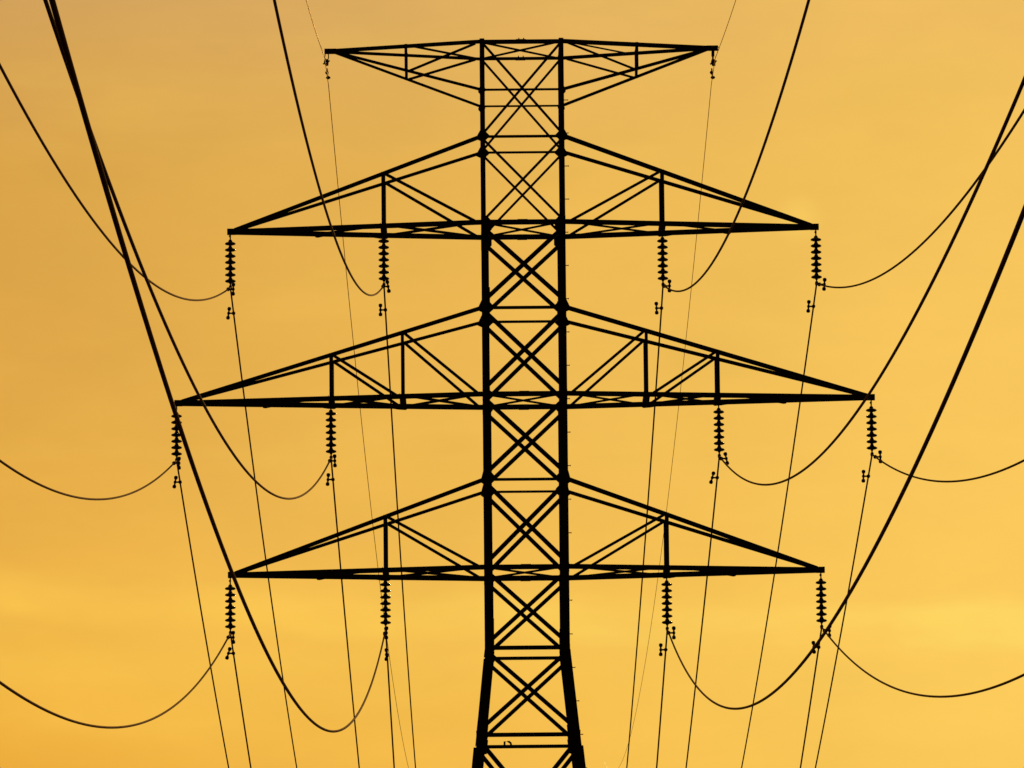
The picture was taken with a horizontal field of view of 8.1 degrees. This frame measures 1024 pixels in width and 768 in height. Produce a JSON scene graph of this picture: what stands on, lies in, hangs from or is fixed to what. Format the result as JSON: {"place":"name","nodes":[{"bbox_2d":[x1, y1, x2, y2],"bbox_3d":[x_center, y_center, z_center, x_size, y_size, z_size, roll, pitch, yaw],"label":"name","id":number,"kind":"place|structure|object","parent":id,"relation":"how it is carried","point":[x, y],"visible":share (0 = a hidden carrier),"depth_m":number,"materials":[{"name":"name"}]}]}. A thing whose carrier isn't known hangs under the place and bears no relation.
{"place":"outdoors","nodes":[
{"label":"outdoors","id":0,"kind":"place"},
{"bbox_2d":[0,0,1023,767],"label":"sky","id":1,"kind":"structure","parent":0,"point":[888,113],"materials":[{"name":"orange"}]},
{"bbox_3d":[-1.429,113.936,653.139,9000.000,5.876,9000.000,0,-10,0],"label":"ground","id":2,"kind":"structure","parent":0,"visible":0},
{"bbox_2d":[174,38,874,767],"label":"transmission tower","id":3,"kind":"structure","parent":2,"relation":"on","point":[562,490],"depth_m":165.22,"materials":[{"name":"metal"}]},
{"bbox_2d":[171,406,181,461],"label":"insulator string","id":4,"kind":"object","parent":3,"relation":"hanging from","point":[176,446],"visible":0.79,"depth_m":165.07,"materials":[{"name":"ceramic"}]},
{"bbox_2d":[0,459,228,767],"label":"power cable","id":5,"kind":"object","parent":4,"relation":"hanging from","point":[51,489],"visible":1,"depth_m":166.62,"materials":[{"name":"black metal"}]},
{"bbox_2d":[172,457,180,469],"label":"vibration damper","id":6,"kind":"object","parent":5,"relation":"attached to","point":[178,463],"visible":1,"depth_m":163.66,"materials":[{"name":"metal"}]},
{"bbox_2d":[172,476,181,488],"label":"vibration damper","id":7,"kind":"object","parent":5,"relation":"attached to","point":[175,482],"visible":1,"depth_m":166.77,"materials":[{"name":"metal"}]},
{"bbox_2d":[225,234,235,287],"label":"insulator string","id":8,"kind":"object","parent":3,"relation":"hanging from","point":[230,262],"visible":1,"depth_m":165.79,"materials":[{"name":"ceramic"}]},
{"bbox_2d":[0,63,296,767],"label":"power cable","id":9,"kind":"object","parent":8,"relation":"hanging from","point":[58,168],"visible":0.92,"depth_m":138.85,"materials":[{"name":"black metal"}]},
{"bbox_2d":[226,283,234,295],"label":"vibration damper","id":10,"kind":"object","parent":9,"relation":"attached to","point":[233,289],"visible":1,"depth_m":164.34,"materials":[{"name":"metal"}]},
{"bbox_2d":[226,307,234,319],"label":"vibration damper","id":11,"kind":"object","parent":9,"relation":"attached to","point":[228,313],"visible":1,"depth_m":167.65,"materials":[{"name":"metal"}]},
{"bbox_2d":[225,578,235,634],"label":"insulator string","id":12,"kind":"object","parent":3,"relation":"hanging from","point":[230,606],"visible":1,"depth_m":164.43,"materials":[{"name":"ceramic"}]},
{"bbox_2d":[0,633,251,767],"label":"power cable","id":13,"kind":"object","parent":12,"relation":"hanging from","point":[78,722],"visible":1,"depth_m":125.96,"materials":[{"name":"black metal"}]},
{"bbox_2d":[225,647,234,659],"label":"vibration damper","id":14,"kind":"object","parent":13,"relation":"attached to","point":[228,653],"visible":1,"depth_m":166.15,"materials":[{"name":"metal"}]},
{"bbox_2d":[226,631,234,643],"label":"vibration damper","id":15,"kind":"object","parent":13,"relation":"attached to","point":[233,637],"visible":1,"depth_m":162.99,"materials":[{"name":"metal"}]},
{"bbox_2d":[323,54,329,65],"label":"earth wire hanger","id":16,"kind":"object","parent":3,"relation":"hanging from","point":[327,61],"visible":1,"depth_m":166.63,"materials":[{"name":"metal"}]},
{"bbox_2d":[306,0,408,767],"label":"earth wire","id":17,"kind":"object","parent":16,"relation":"hanging from","point":[352,332],"visible":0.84,"depth_m":192.21,"materials":[{"name":"black metal"}]},
{"bbox_2d":[325,403,336,459],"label":"insulator string","id":18,"kind":"object","parent":3,"relation":"hanging from","point":[330,432],"visible":1,"depth_m":165.13,"materials":[{"name":"ceramic"}]},
{"bbox_2d":[43,0,359,767],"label":"power cable","id":19,"kind":"object","parent":18,"relation":"hanging from","point":[53,24],"visible":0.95,"depth_m":86.96,"materials":[{"name":"black metal"}]},
{"bbox_2d":[326,473,334,485],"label":"vibration damper","id":20,"kind":"object","parent":19,"relation":"attached to","point":[327,479],"visible":1,"depth_m":166.80,"materials":[{"name":"metal"}]},
{"bbox_2d":[328,454,336,466],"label":"vibration damper","id":21,"kind":"object","parent":19,"relation":"attached to","point":[334,460],"visible":1,"depth_m":163.68,"materials":[{"name":"metal"}]},
{"bbox_2d":[378,231,388,285],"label":"insulator string","id":22,"kind":"object","parent":3,"relation":"hanging from","point":[383,253],"visible":1,"depth_m":165.81,"materials":[{"name":"ceramic"}]},
{"bbox_2d":[273,0,415,767],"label":"power cable","id":23,"kind":"object","parent":22,"relation":"hanging from","point":[302,123],"visible":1,"depth_m":122.70,"materials":[{"name":"black metal"}]},
{"bbox_2d":[379,303,386,315],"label":"vibration damper","id":24,"kind":"object","parent":23,"relation":"attached to","point":[380,309],"visible":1,"depth_m":167.73,"materials":[{"name":"metal"}]},
{"bbox_2d":[381,280,390,292],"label":"vibration damper","id":25,"kind":"object","parent":23,"relation":"attached to","point":[387,286],"visible":1,"depth_m":164.37,"materials":[{"name":"metal"}]},
{"bbox_2d":[380,574,390,629],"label":"insulator string","id":26,"kind":"object","parent":3,"relation":"hanging from","point":[385,590],"visible":1,"depth_m":164.46,"materials":[{"name":"ceramic"}]},
{"bbox_2d":[49,0,394,767],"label":"power cable","id":27,"kind":"object","parent":26,"relation":"hanging from","point":[115,220],"visible":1,"depth_m":55.19,"materials":[{"name":"black metal"}]},
{"bbox_2d":[383,626,387,639],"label":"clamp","id":28,"kind":"object","parent":27,"relation":"attached to","point":[386,632],"visible":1,"depth_m":162.91,"materials":[{"name":"metal"}]},
{"bbox_2d":[384,648,388,660],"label":"vibration damper","id":29,"kind":"object","parent":27,"relation":"attached to","point":[386,657],"visible":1,"depth_m":166.40,"materials":[{"name":"metal"}]},
{"bbox_2d":[657,229,667,286],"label":"insulator string","id":30,"kind":"object","parent":3,"relation":"hanging from","point":[662,253],"visible":1,"depth_m":165.84,"materials":[{"name":"ceramic"}]},
{"bbox_2d":[626,0,809,767],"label":"power cable","id":31,"kind":"object","parent":30,"relation":"hanging from","point":[768,131],"visible":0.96,"depth_m":127.16,"materials":[{"name":"black metal"}]},
{"bbox_2d":[654,302,662,314],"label":"vibration damper","id":32,"kind":"object","parent":31,"relation":"attached to","point":[656,308],"visible":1,"depth_m":167.46,"materials":[{"name":"metal"}]},
{"bbox_2d":[663,279,670,292],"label":"vibration damper","id":33,"kind":"object","parent":31,"relation":"attached to","point":[669,285],"visible":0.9,"depth_m":164.40,"materials":[{"name":"metal"}]},
{"bbox_2d":[661,572,672,630],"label":"insulator string","id":34,"kind":"object","parent":3,"relation":"hanging from","point":[666,609],"visible":1,"depth_m":164.49,"materials":[{"name":"ceramic"}]},
{"bbox_2d":[656,205,1023,767],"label":"power cable","id":35,"kind":"object","parent":34,"relation":"hanging from","point":[963,357],"visible":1,"depth_m":67.32,"materials":[{"name":"black metal"}]},
{"bbox_2d":[659,643,667,655],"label":"vibration damper","id":36,"kind":"object","parent":35,"relation":"attached to","point":[660,649],"visible":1,"depth_m":166.06,"materials":[{"name":"metal"}]},
{"bbox_2d":[667,626,675,638],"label":"vibration damper","id":37,"kind":"object","parent":35,"relation":"attached to","point":[673,632],"visible":1,"depth_m":163.05,"materials":[{"name":"metal"}]},
{"bbox_2d":[710,47,718,65],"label":"earth wire hanger","id":38,"kind":"object","parent":3,"relation":"hanging from","point":[712,55],"visible":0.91,"depth_m":166.69,"materials":[{"name":"metal"}]},
{"bbox_2d":[604,0,735,766],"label":"earth wire","id":39,"kind":"object","parent":38,"relation":"hanging from","point":[686,336],"visible":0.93,"depth_m":193.43,"materials":[{"name":"black metal"}]},
{"bbox_2d":[713,400,724,457],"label":"insulator string","id":40,"kind":"object","parent":3,"relation":"hanging from","point":[718,424],"visible":1,"depth_m":165.17,"materials":[{"name":"ceramic"}]},
{"bbox_2d":[685,76,1023,767],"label":"power cable","id":41,"kind":"object","parent":40,"relation":"hanging from","point":[1004,126],"visible":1,"depth_m":90.83,"materials":[{"name":"black metal"}]},
{"bbox_2d":[709,471,718,483],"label":"vibration damper","id":42,"kind":"object","parent":41,"relation":"attached to","point":[712,478],"visible":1,"depth_m":166.79,"materials":[{"name":"metal"}]},
{"bbox_2d":[719,452,728,464],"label":"vibration damper","id":43,"kind":"object","parent":41,"relation":"attached to","point":[726,457],"visible":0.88,"depth_m":163.73,"materials":[{"name":"metal"}]},
{"bbox_2d":[810,230,821,285],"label":"insulator string","id":44,"kind":"object","parent":3,"relation":"hanging from","point":[816,270],"visible":1,"depth_m":165.86,"materials":[{"name":"ceramic"}]},
{"bbox_2d":[741,109,1023,767],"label":"power cable","id":45,"kind":"object","parent":44,"relation":"hanging from","point":[965,194],"visible":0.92,"depth_m":167.47,"materials":[{"name":"black metal"}]},
{"bbox_2d":[806,300,814,312],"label":"vibration damper","id":46,"kind":"object","parent":45,"relation":"attached to","point":[808,306],"visible":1,"depth_m":167.50,"materials":[{"name":"metal"}]},
{"bbox_2d":[817,278,826,290],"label":"vibration damper","id":47,"kind":"object","parent":45,"relation":"attached to","point":[824,283],"visible":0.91,"depth_m":164.42,"materials":[{"name":"metal"}]},
{"bbox_2d":[816,573,826,628],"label":"insulator string","id":48,"kind":"object","parent":3,"relation":"hanging from","point":[821,601],"visible":1,"depth_m":164.51,"materials":[{"name":"ceramic"}]},
{"bbox_2d":[800,627,1023,767],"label":"power cable","id":49,"kind":"object","parent":48,"relation":"hanging from","point":[945,696],"visible":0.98,"depth_m":138.19,"materials":[{"name":"black metal"}]},
{"bbox_2d":[811,641,820,653],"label":"vibration damper","id":50,"kind":"object","parent":49,"relation":"attached to","point":[813,644],"visible":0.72,"depth_m":166.03,"materials":[{"name":"metal"}]},
{"bbox_2d":[866,400,876,455],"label":"insulator string","id":51,"kind":"object","parent":3,"relation":"hanging from","point":[871,422],"visible":1,"depth_m":165.19,"materials":[{"name":"ceramic"}]},
{"bbox_2d":[815,454,1023,767],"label":"power cable","id":52,"kind":"object","parent":51,"relation":"hanging from","point":[986,475],"visible":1,"depth_m":168.88,"materials":[{"name":"black metal"}]},
{"bbox_2d":[861,470,869,482],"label":"vibration damper","id":53,"kind":"object","parent":52,"relation":"attached to","point":[863,476],"visible":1,"depth_m":166.81,"materials":[{"name":"metal"}]},
{"bbox_2d":[873,450,881,462],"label":"vibration damper","id":54,"kind":"object","parent":52,"relation":"attached to","point":[880,453],"visible":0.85,"depth_m":163.75,"materials":[{"name":"metal"}]}
]}

